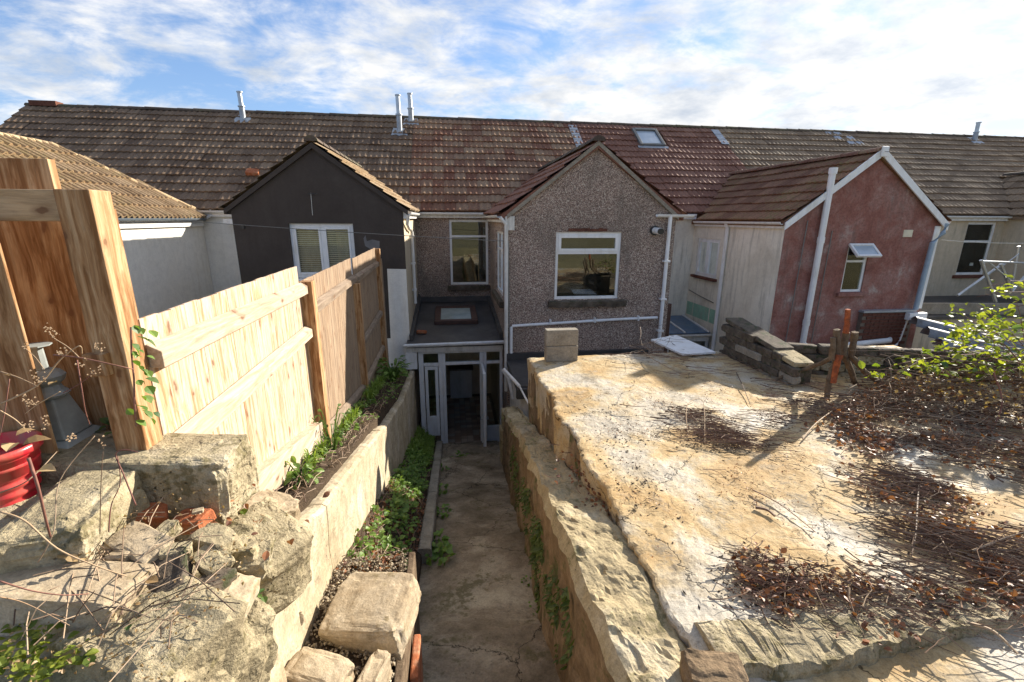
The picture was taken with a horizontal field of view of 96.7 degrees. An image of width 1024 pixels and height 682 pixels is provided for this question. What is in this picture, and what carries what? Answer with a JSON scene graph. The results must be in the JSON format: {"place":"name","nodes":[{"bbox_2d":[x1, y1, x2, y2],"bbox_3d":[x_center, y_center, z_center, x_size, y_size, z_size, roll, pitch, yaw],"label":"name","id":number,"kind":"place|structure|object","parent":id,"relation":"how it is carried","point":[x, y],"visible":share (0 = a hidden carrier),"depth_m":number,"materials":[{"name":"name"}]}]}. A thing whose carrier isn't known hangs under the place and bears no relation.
{"place":"outdoors","nodes":[
{"label":"outdoors","id":0,"kind":"place"},
{"bbox_2d":[275,369,409,511],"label":"terrace soil","id":1,"kind":"structure","parent":0,"point":[328,473],"depth_m":4.01,"materials":[{"name":"brown soil"}]},
{"bbox_2d":[0,430,313,681],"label":"rubble wall","id":2,"kind":"structure","parent":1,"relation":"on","point":[226,643],"depth_m":1.37,"materials":[{"name":"stone"}]},
{"bbox_2d":[0,430,43,507],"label":"plant pot","id":3,"kind":"object","parent":2,"relation":"on","point":[15,470],"visible":0.82,"depth_m":1.48,"materials":[{"name":"red plastic"}]},
{"bbox_2d":[0,243,58,453],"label":"fence post","id":4,"kind":"object","parent":2,"relation":"on","point":[16,358],"visible":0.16,"depth_m":1.55,"materials":[{"name":"brown wood"}]},
{"bbox_2d":[0,618,98,681],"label":"ivy patch","id":5,"kind":"object","parent":2,"relation":"on","point":[41,673],"visible":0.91,"depth_m":1.10,"materials":[{"name":"green plant"}]},
{"bbox_2d":[0,158,110,430],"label":"fence board","id":6,"kind":"object","parent":2,"relation":"on","point":[38,263],"visible":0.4,"depth_m":1.73,"materials":[{"name":"brown wood"}]},
{"bbox_2d":[29,342,105,448],"bbox_3d":[-1.735,0.202,1.705,0.191,0.390,0.191,-2,15,-7],"label":"garden lantern","id":7,"kind":"object","parent":2,"relation":"on","point":[67,415],"visible":0.63,"depth_m":1.69,"materials":[{"name":"grey paint"}]},
{"bbox_2d":[0,323,137,625],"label":"bramble","id":8,"kind":"object","parent":2,"relation":"on","point":[6,447],"visible":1,"depth_m":1.23,"materials":[{"name":"brown plant"}]},
{"bbox_2d":[57,522,157,582],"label":"withered leaves","id":9,"kind":"object","parent":2,"relation":"on","point":[152,579],"visible":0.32,"depth_m":1.28,"materials":[{"name":"brown plant"}]},
{"bbox_2d":[53,189,162,450],"bbox_3d":[-1.414,0.125,1.661,0.105,1.285,0.100,-2,15,-7],"label":"fence post","id":10,"kind":"object","parent":2,"relation":"on","point":[88,221],"visible":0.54,"depth_m":1.56,"materials":[{"name":"brown wood"}]},
{"bbox_2d":[0,189,59,220],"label":"fence rail","id":11,"kind":"object","parent":10,"relation":"attached to","point":[27,204],"depth_m":1.47,"materials":[{"name":"brown wood"}]},
{"bbox_2d":[82,352,113,376],"bbox_3d":[-1.436,0.081,1.579,0.070,0.080,0.030,-2,15,-7],"label":"timber offcut","id":12,"kind":"object","parent":10,"relation":"attached to","point":[107,370],"visible":0.92,"depth_m":1.57,"materials":[{"name":"brown wood"}]},
{"bbox_2d":[13,492,239,681],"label":"dry stems","id":13,"kind":"object","parent":2,"relation":"on","point":[113,600],"visible":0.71,"depth_m":1.19,"materials":[{"name":"beige plant"}]},
{"bbox_2d":[114,209,138,318],"bbox_3d":[-1.602,0.088,1.900,0.136,1.230,0.030,-2,15,-7],"label":"fence board","id":14,"kind":"object","parent":2,"relation":"on","point":[126,263],"visible":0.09,"depth_m":1.81,"materials":[{"name":"brown wood"}]},
{"bbox_2d":[95,325,159,434],"bbox_3d":[-1.484,0.145,1.726,0.650,0.484,0.165,10,18,33],"label":"ivy","id":15,"kind":"object","parent":2,"relation":"on","point":[149,373],"visible":0.78,"depth_m":1.56,"materials":[{"name":"green plant"}]},
{"bbox_2d":[104,521,173,563],"bbox_3d":[-1.143,0.633,1.403,0.209,0.064,0.107,12,26,18],"label":"loose stone","id":16,"kind":"object","parent":2,"relation":"on","point":[139,538],"visible":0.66,"depth_m":1.38,"materials":[{"name":"stone"}]},
{"bbox_2d":[0,482,294,681],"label":"wall crumbs","id":17,"kind":"object","parent":2,"relation":"on","point":[28,661],"depth_m":1.14,"materials":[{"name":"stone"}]},
{"bbox_2d":[135,502,168,528],"bbox_3d":[-1.288,0.620,1.605,0.120,0.068,0.076,11,28,-45],"label":"brick","id":18,"kind":"object","parent":2,"relation":"on","point":[156,522],"visible":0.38,"depth_m":1.60,"materials":[{"name":"brick"}]},
{"bbox_2d":[172,508,216,534],"bbox_3d":[-1.135,0.639,1.614,0.124,0.057,0.084,-4,20,6],"label":"brick","id":19,"kind":"object","parent":2,"relation":"on","point":[205,514],"visible":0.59,"depth_m":1.59,"materials":[{"name":"orange brick"}]},
{"bbox_2d":[190,484,329,559],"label":"niche leaves","id":20,"kind":"object","parent":2,"relation":"on","point":[265,555],"visible":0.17,"depth_m":1.60,"materials":[{"name":"brown plant"}]},
{"bbox_2d":[138,266,314,465],"bbox_3d":[-1.530,0.380,2.851,0.077,1.490,2.052,-2,15,-9],"label":"timber fence","id":21,"kind":"object","parent":1,"relation":"on","point":[233,360],"visible":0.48,"depth_m":2.48,"materials":[{"name":"beige wood"}]},
{"bbox_2d":[268,650,286,681],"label":"loose stone","id":22,"kind":"object","parent":1,"relation":"on","point":[277,674],"visible":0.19,"depth_m":1.91,"materials":[{"name":"stone"}]},
{"bbox_2d":[253,422,323,495],"bbox_3d":[-1.525,0.821,3.013,0.075,0.598,1.853,-2,15,-9],"label":"gravel board","id":23,"kind":"object","parent":1,"relation":"on","point":[272,469],"visible":0.42,"depth_m":3.02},
{"bbox_2d":[283,451,323,488],"bbox_3d":[-1.404,0.867,3.022,0.271,0.206,0.283,-14,21,-43],"label":"young plant","id":24,"kind":"object","parent":1,"relation":"on","point":[290,475],"visible":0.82,"depth_m":3.01,"materials":[{"name":"green plant"}]},
{"bbox_2d":[299,280,331,446],"bbox_3d":[-1.694,0.376,3.972,0.105,1.800,0.105,-2,15,-7],"label":"fence post","id":25,"kind":"object","parent":1,"relation":"on","point":[309,306],"visible":0.53,"depth_m":3.87,"materials":[{"name":"brown wood"}]},
{"bbox_2d":[312,403,351,449],"bbox_3d":[-1.546,0.764,3.896,0.366,0.396,0.410,-9,18,-31],"label":"young plant","id":26,"kind":"object","parent":1,"relation":"on","point":[338,436],"visible":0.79,"depth_m":3.90,"materials":[{"name":"green plant"}]},
{"bbox_2d":[303,258,365,433],"bbox_3d":[-1.900,0.119,5.098,0.077,1.892,2.217,-2,15,-9],"label":"timber fence","id":27,"kind":"object","parent":1,"relation":"on","point":[345,387],"visible":0.78,"depth_m":5.02,"materials":[{"name":"brown wood"}]},
{"bbox_2d":[273,370,408,502],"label":"straw litter","id":28,"kind":"object","parent":1,"relation":"on","point":[345,446],"visible":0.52,"depth_m":3.81,"materials":[{"name":"brown plant"}]},
{"bbox_2d":[273,370,416,667],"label":"retaining wall","id":29,"kind":"structure","parent":1,"relation":"on","point":[356,484],"depth_m":3.28,"materials":[{"name":"concrete"}]},
{"bbox_2d":[301,371,391,468],"bbox_3d":[-1.819,0.751,5.361,0.468,1.001,4.188,-2,15,-7],"label":"grass clump","id":30,"kind":"object","parent":1,"relation":"on","point":[377,383],"visible":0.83,"depth_m":4.82,"materials":[{"name":"green plant"}]},
{"bbox_2d":[311,367,409,460],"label":"strip weeds","id":31,"kind":"object","parent":1,"relation":"on","point":[356,426],"visible":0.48,"depth_m":5.40,"materials":[{"name":"green plant"}]},
{"bbox_2d":[353,283,368,397],"bbox_3d":[-2.087,0.180,6.320,0.100,1.960,0.100,-2,15,-7],"label":"fence post","id":32,"kind":"object","parent":1,"relation":"on","point":[360,331],"visible":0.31,"depth_m":6.21,"materials":[{"name":"brown wood"}]},
{"bbox_2d":[351,248,384,385],"bbox_3d":[-2.298,-0.262,7.489,0.077,2.359,2.377,-2,15,-9],"label":"timber fence","id":33,"kind":"object","parent":1,"relation":"on","point":[365,265],"visible":0.59,"depth_m":7.40,"materials":[{"name":"brown wood"}]},
{"bbox_2d":[375,249,387,366],"bbox_3d":[-2.496,-0.418,8.735,0.100,2.660,0.100,-2,15,-7],"label":"fence post","id":34,"kind":"object","parent":1,"relation":"on","point":[380,296],"visible":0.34,"depth_m":8.60,"materials":[{"name":"brown wood"}]},
{"bbox_2d":[381,258,388,366],"bbox_3d":[-2.572,-0.405,9.094,0.100,2.450,0.100,-2,15,-7],"label":"fence post","id":35,"kind":"object","parent":1,"relation":"on","point":[384,310],"visible":0.23,"depth_m":9.01,"materials":[{"name":"wood"}]},
{"bbox_2d":[376,355,408,381],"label":"leafy plant","id":36,"kind":"object","parent":1,"relation":"on","point":[392,371],"visible":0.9,"depth_m":7.73,"materials":[{"name":"green plant"}]},
{"bbox_2d":[306,428,436,681],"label":"planting bed soil","id":37,"kind":"structure","parent":0,"point":[357,661],"depth_m":3.68,"materials":[{"name":"brown soil"}]},
{"bbox_2d":[284,646,354,681],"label":"loose stone","id":38,"kind":"object","parent":37,"relation":"on","point":[306,664],"visible":0.87,"depth_m":2.05,"materials":[{"name":"stone"}]},
{"bbox_2d":[305,548,407,681],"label":"gravel","id":39,"kind":"structure","parent":37,"relation":"on","point":[339,572],"depth_m":2.79,"materials":[{"name":"brown gravel"}]},
{"bbox_2d":[318,572,420,660],"bbox_3d":[-0.767,1.504,2.519,0.453,0.230,0.400,-2,22,7],"label":"loose stone","id":40,"kind":"object","parent":37,"relation":"on","point":[372,612],"visible":0.9,"depth_m":2.41,"materials":[{"name":"stone"}]},
{"bbox_2d":[356,649,392,681],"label":"loose stone","id":41,"kind":"object","parent":37,"relation":"on","point":[377,667],"visible":1,"depth_m":2.15,"materials":[{"name":"stone"}]},
{"bbox_2d":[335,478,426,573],"bbox_3d":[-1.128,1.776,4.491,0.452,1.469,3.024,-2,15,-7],"label":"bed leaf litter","id":42,"kind":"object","parent":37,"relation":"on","point":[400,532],"visible":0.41,"depth_m":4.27,"materials":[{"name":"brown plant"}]},
{"bbox_2d":[347,476,423,568],"bbox_3d":[-1.174,1.768,4.413,0.496,1.151,2.713,-2,15,-7],"label":"ground ivy","id":43,"kind":"object","parent":37,"relation":"on","point":[402,499],"visible":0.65,"depth_m":4.28,"materials":[{"name":"green plant"}]},
{"bbox_2d":[342,456,431,565],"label":"dead stems","id":44,"kind":"object","parent":37,"relation":"on","point":[391,517],"visible":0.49,"depth_m":4.44,"materials":[{"name":"plant"}]},
{"bbox_2d":[390,445,433,495],"bbox_3d":[-1.461,1.855,6.677,0.540,1.005,2.321,-2,15,-7],"label":"ground ivy","id":45,"kind":"object","parent":37,"relation":"on","point":[410,470],"visible":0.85,"depth_m":6.39,"materials":[{"name":"green plant"}]},
{"bbox_2d":[406,425,435,467],"bbox_3d":[-1.692,1.928,8.560,0.565,0.939,2.383,-2,15,-7],"label":"grass clump","id":46,"kind":"object","parent":37,"relation":"on","point":[424,439],"visible":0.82,"depth_m":8.40,"materials":[{"name":"green plant"}]},
{"bbox_2d":[419,440,560,681],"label":"path","id":47,"kind":"structure","parent":0,"point":[479,621],"depth_m":4.07,"materials":[{"name":"concrete"}]},
{"bbox_2d":[393,552,419,681],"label":"edging board","id":48,"kind":"object","parent":47,"relation":"on","point":[402,669],"visible":0.44,"depth_m":2.60,"materials":[{"name":"brown wood"}]},
{"bbox_2d":[410,634,422,681],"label":"brick","id":49,"kind":"object","parent":47,"relation":"on","point":[416,672],"visible":1,"depth_m":2.65,"materials":[{"name":"orange brick"}]},
{"bbox_2d":[417,441,442,563],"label":"path kerb","id":50,"kind":"structure","parent":47,"relation":"on","point":[428,530],"depth_m":5.62,"materials":[{"name":"concrete"}]},
{"bbox_2d":[425,450,468,565],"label":"path weeds","id":51,"kind":"object","parent":47,"relation":"on","point":[447,548],"visible":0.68,"depth_m":4.74,"materials":[{"name":"green plant"}]},
{"bbox_2d":[0,0,1023,217],"label":"sky","id":52,"kind":"structure","parent":0,"point":[914,66],"materials":[{"name":"blue"}]},
{"bbox_3d":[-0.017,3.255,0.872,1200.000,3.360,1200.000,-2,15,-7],"label":"ground","id":53,"kind":"structure","parent":0,"visible":0},
{"bbox_2d":[0,132,213,317],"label":"wing","id":54,"kind":"structure","parent":53,"relation":"on","point":[168,262],"depth_m":9.23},
{"bbox_2d":[0,100,239,217],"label":"terraced house","id":55,"kind":"structure","parent":53,"relation":"on","point":[172,152],"depth_m":12.54,"materials":[{"name":"brown tile"}]},
{"bbox_2d":[189,110,419,427],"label":"terraced house","id":56,"kind":"structure","parent":53,"relation":"on","point":[346,173],"depth_m":9.12,"materials":[{"name":"brown tile"}]},
{"bbox_2d":[234,91,250,122],"bbox_3d":[-8.079,-6.954,13.583,0.490,0.915,0.399,-2,15,-7],"label":"roof flue","id":57,"kind":"object","parent":56,"relation":"on","point":[242,115],"visible":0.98,"depth_m":13.57,"materials":[{"name":"metal"}]},
{"bbox_2d":[289,223,354,280],"bbox_3d":[-3.660,-1.725,8.860,1.240,1.090,0.160,-2,15,-7],"label":"window","id":58,"kind":"structure","parent":56,"relation":"in","point":[323,242],"depth_m":8.82,"materials":[{"name":"white plastic"}]},
{"bbox_2d":[391,94,407,135],"bbox_3d":[-3.438,-6.840,13.839,0.490,1.195,0.399,-2,15,-7],"label":"roof flue","id":59,"kind":"object","parent":56,"relation":"on","point":[398,114],"visible":1,"depth_m":13.83,"materials":[{"name":"metal"}]},
{"bbox_2d":[403,92,418,124],"bbox_3d":[-3.192,-7.273,14.331,0.490,0.975,0.399,-2,15,-7],"label":"roof flue","id":60,"kind":"object","parent":56,"relation":"on","point":[410,111],"visible":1,"depth_m":14.30,"materials":[{"name":"metal"}]},
{"bbox_2d":[403,115,694,446],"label":"terraced house","id":61,"kind":"structure","parent":53,"relation":"on","point":[584,233],"depth_m":9.65,"materials":[{"name":"grey tile"}]},
{"bbox_2d":[170,219,499,240],"bbox_3d":[-3.158,-2.026,8.341,6.084,0.365,0.011,0,15,-1],"label":"overhead wire","id":62,"kind":"object","parent":61,"relation":"attached to","point":[337,231],"visible":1,"depth_m":8.34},
{"bbox_2d":[434,305,477,324],"bbox_3d":[-1.371,-0.647,11.128,1.000,0.199,1.300,-2,15,-7],"label":"flat rooflight","id":63,"kind":"object","parent":61,"relation":"on","point":[446,315],"visible":1,"depth_m":11.00,"materials":[{"name":"white glass"}]},
{"bbox_2d":[449,220,487,284],"bbox_3d":[-1.153,-2.377,12.229,1.020,1.710,0.060,-2,15,-7],"label":"window","id":64,"kind":"structure","parent":61,"relation":"in","point":[486,222],"depth_m":12.15,"materials":[{"name":"white plastic"}]},
{"bbox_2d":[480,363,488,446],"bbox_3d":[-0.601,1.478,9.617,0.174,1.900,0.690,-2,15,-7],"label":"door","id":65,"kind":"structure","parent":61,"relation":"in","point":[483,418],"depth_m":9.36,"materials":[{"name":"white plastic"}]},
{"bbox_2d":[497,231,502,295],"bbox_3d":[-0.220,-1.728,10.057,0.072,1.370,1.500,-2,15,-7],"label":"window","id":66,"kind":"structure","parent":61,"relation":"in","point":[499,234],"depth_m":10.34,"materials":[{"name":"white plastic"}]},
{"bbox_2d":[554,232,620,298],"bbox_3d":[1.459,-1.461,8.851,1.290,1.285,0.072,-2,15,-7],"label":"window","id":67,"kind":"structure","parent":61,"relation":"in","point":[617,235],"depth_m":8.76,"materials":[{"name":"white plastic"}]},
{"bbox_2d":[507,348,647,418],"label":"store","id":68,"kind":"structure","parent":53,"relation":"on","point":[517,366],"depth_m":8.81,"materials":[{"name":"concrete"}]},
{"bbox_2d":[502,368,527,403],"bbox_3d":[0.182,0.842,7.271,0.165,0.437,1.461,-6,16,-22],"label":"broken pipe","id":69,"kind":"object","parent":68,"relation":"on","point":[511,377],"visible":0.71,"depth_m":7.60,"materials":[{"name":"white paint"}]},
{"bbox_2d":[499,406,705,681],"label":"side wall","id":70,"kind":"structure","parent":53,"relation":"on","point":[622,628],"depth_m":2.63,"materials":[{"name":"stone"}]},
{"bbox_2d":[509,445,574,669],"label":"wall ferns","id":71,"kind":"object","parent":70,"relation":"attached to","point":[537,549],"depth_m":3.53,"materials":[{"name":"green plant"}]},
{"bbox_2d":[553,450,610,519],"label":"ledge litter","id":72,"kind":"object","parent":70,"relation":"on","point":[588,486],"visible":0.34,"depth_m":3.47,"materials":[{"name":"brown plant"}]},
{"bbox_2d":[679,648,748,681],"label":"loose stone","id":73,"kind":"object","parent":70,"relation":"on","point":[696,665],"visible":0.97,"depth_m":1.86,"materials":[{"name":"beige stone"}]},
{"bbox_2d":[527,345,1023,681],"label":"garage slab","id":74,"kind":"structure","parent":53,"relation":"on","point":[773,651],"depth_m":3.03,"materials":[{"name":"concrete"}]},
{"bbox_2d":[544,327,577,361],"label":"concrete blocks","id":75,"kind":"object","parent":74,"relation":"on","point":[561,344],"depth_m":6.02,"materials":[{"name":"grey concrete"}]},
{"bbox_2d":[629,325,683,355],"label":"twigs","id":76,"kind":"object","parent":74,"relation":"on","point":[652,343],"visible":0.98,"depth_m":6.52,"materials":[{"name":"plant"}]},
{"bbox_2d":[605,347,759,376],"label":"back twigs","id":77,"kind":"object","parent":74,"relation":"on","point":[675,357],"visible":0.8,"depth_m":6.03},
{"bbox_2d":[651,335,715,355],"bbox_3d":[2.479,0.057,6.762,0.544,0.045,0.936,-4,16,-15],"label":"white panel","id":78,"kind":"object","parent":74,"relation":"on","point":[688,346],"visible":1,"depth_m":6.63,"materials":[{"name":"plastic"}]},
{"bbox_2d":[620,402,805,455],"bbox_3d":[1.814,0.756,4.092,1.353,0.095,1.108,-2,15,-7],"label":"twig pile","id":79,"kind":"object","parent":74,"relation":"on","point":[701,428],"visible":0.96,"depth_m":4.04,"materials":[{"name":"brown wood"}]},
{"bbox_2d":[719,317,813,384],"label":"stone wall","id":80,"kind":"structure","parent":74,"relation":"on","point":[748,343],"depth_m":5.71,"materials":[{"name":"stone"}]},
{"bbox_2d":[573,379,1016,608],"bbox_3d":[1.889,0.906,3.680,2.935,0.014,3.279,-2,15,-7],"label":"fine debris","id":81,"kind":"object","parent":74,"relation":"on","point":[745,478],"visible":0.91,"depth_m":3.28,"materials":[{"name":"brown plant"}]},
{"bbox_2d":[568,377,1023,617],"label":"leaf mould","id":82,"kind":"object","parent":74,"relation":"on","point":[684,592],"visible":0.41,"depth_m":2.88,"materials":[{"name":"brown plant"}]},
{"bbox_2d":[684,367,952,460],"bbox_3d":[3.009,0.708,4.361,1.843,0.060,2.750,12,19,37],"label":"twig scatter","id":83,"kind":"object","parent":74,"relation":"on","point":[808,401],"visible":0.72,"depth_m":4.32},
{"bbox_2d":[775,309,887,396],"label":"wooden stakes","id":84,"kind":"object","parent":74,"relation":"on","point":[838,354],"visible":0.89,"depth_m":4.80,"materials":[{"name":"brown wood"}]},
{"bbox_2d":[710,531,988,660],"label":"pale twigs","id":85,"kind":"object","parent":74,"relation":"on","point":[848,588],"visible":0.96,"depth_m":2.26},
{"bbox_2d":[709,540,1005,652],"bbox_3d":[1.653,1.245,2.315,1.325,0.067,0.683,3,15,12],"label":"twig pile","id":86,"kind":"object","parent":74,"relation":"on","point":[752,571],"visible":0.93,"depth_m":2.29,"materials":[{"name":"brown plant"}]},
{"bbox_2d":[804,411,925,466],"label":"leaf litter","id":87,"kind":"object","parent":74,"relation":"on","point":[881,440],"visible":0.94,"depth_m":3.89,"materials":[{"name":"brown plant"}]},
{"bbox_2d":[786,342,1023,385],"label":"stone wall","id":88,"kind":"structure","parent":74,"relation":"on","point":[818,352],"depth_m":5.47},
{"bbox_2d":[797,355,1023,489],"bbox_3d":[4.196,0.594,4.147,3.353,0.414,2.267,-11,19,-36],"label":"twig heap","id":89,"kind":"object","parent":74,"relation":"on","point":[957,414],"visible":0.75,"depth_m":4.24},
{"bbox_2d":[823,457,1023,641],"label":"pale twigs","id":90,"kind":"object","parent":74,"relation":"on","point":[943,548],"visible":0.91,"depth_m":2.65,"materials":[{"name":"brown wood"}]},
{"bbox_2d":[831,455,1023,653],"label":"twig pile","id":91,"kind":"object","parent":74,"relation":"on","point":[929,489],"visible":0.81,"depth_m":2.62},
{"bbox_2d":[838,457,1023,625],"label":"leaf litter","id":92,"kind":"object","parent":74,"relation":"on","point":[969,589],"visible":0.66,"depth_m":2.47,"materials":[{"name":"brown plant"}]},
{"bbox_2d":[852,343,1023,425],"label":"dry undergrowth","id":93,"kind":"object","parent":74,"relation":"on","point":[947,380],"visible":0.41,"depth_m":4.45,"materials":[{"name":"brown plant"}]},
{"bbox_2d":[880,363,1023,419],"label":"dead undergrowth","id":94,"kind":"object","parent":93,"relation":"on","point":[979,393],"visible":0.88,"depth_m":4.27,"materials":[{"name":"brown plant"}]},
{"bbox_2d":[858,274,1023,395],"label":"bramble bush","id":95,"kind":"object","parent":74,"relation":"on","point":[968,334],"visible":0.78,"depth_m":4.69,"materials":[{"name":"green plant"}]},
{"bbox_2d":[967,621,1018,653],"bbox_3d":[2.182,1.333,2.064,0.034,0.032,0.178,-6,16,-22],"label":"dry stem","id":96,"kind":"object","parent":74,"relation":"on","point":[998,635],"visible":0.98,"depth_m":2.06,"materials":[{"name":"plant"}]},
{"bbox_2d":[846,130,1023,299],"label":"terraced house","id":97,"kind":"structure","parent":53,"relation":"on","point":[956,186],"depth_m":15.17,"materials":[{"name":"brown tile"}]},
{"bbox_2d":[967,122,983,143],"bbox_3d":[17.380,-7.750,17.001,0.490,0.795,0.399,-2,15,-7],"label":"roof flue","id":98,"kind":"object","parent":97,"relation":"on","point":[975,133],"visible":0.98,"depth_m":16.99,"materials":[{"name":"metal"}]},
{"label":"yard paving","id":99,"kind":"structure","parent":0,"visible":0},
{"bbox_2d":[667,314,711,351],"bbox_3d":[3.992,0.513,12.817,2.400,2.214,1.565,-2,15,-7],"label":"blue roofed conservatory","id":100,"kind":"object","parent":99,"relation":"on","point":[689,328],"visible":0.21,"depth_m":12.24,"materials":[{"name":"white plastic"}]},
{"bbox_2d":[571,121,951,350],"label":"terraced house","id":101,"kind":"structure","parent":99,"relation":"on","point":[809,251],"depth_m":10.07,"materials":[{"name":"red paint"}]},
{"bbox_2d":[631,128,668,148],"bbox_3d":[4.500,-6.692,15.005,1.020,0.767,1.004,-2,15,-7],"label":"roof window","id":102,"kind":"structure","parent":101,"relation":"on","point":[648,137],"depth_m":14.96,"materials":[{"name":"white glass"}]},
{"bbox_2d":[690,238,720,281],"bbox_3d":[5.228,-2.200,12.236,0.180,1.070,1.190,-2,15,-7],"label":"window","id":103,"kind":"structure","parent":101,"relation":"in","point":[708,249],"depth_m":12.22,"materials":[{"name":"white plastic"}]},
{"bbox_2d":[840,247,866,291],"bbox_3d":[7.383,-1.577,9.855,0.520,1.020,0.060,-2,15,-7],"label":"window","id":104,"kind":"structure","parent":101,"relation":"in","point":[854,269],"depth_m":9.88,"materials":[{"name":"white plastic"}]},
{"bbox_2d":[714,126,1011,295],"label":"terraced house","id":105,"kind":"structure","parent":99,"relation":"on","point":[956,268],"depth_m":14.49,"materials":[{"name":"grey tile"}]},
{"bbox_2d":[952,222,995,277],"bbox_3d":[14.480,-2.828,14.217,1.250,1.710,0.190,-2,15,-7],"label":"window","id":106,"kind":"structure","parent":105,"relation":"in","point":[972,252],"depth_m":14.27,"materials":[{"name":"white plastic"}]},
{"bbox_2d":[908,316,1023,352],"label":"curved metal roof","id":107,"kind":"structure","parent":99,"relation":"on","point":[935,330],"depth_m":9.49,"materials":[{"name":"metal"}]},
{"bbox_2d":[911,295,1023,348],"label":"flat roofed shed","id":108,"kind":"structure","parent":99,"relation":"on","point":[937,308],"depth_m":11.50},
{"bbox_2d":[956,246,1023,302],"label":"tubular frame","id":109,"kind":"object","parent":108,"relation":"on","point":[1000,266],"visible":0.98,"depth_m":11.21,"materials":[{"name":"metal"}]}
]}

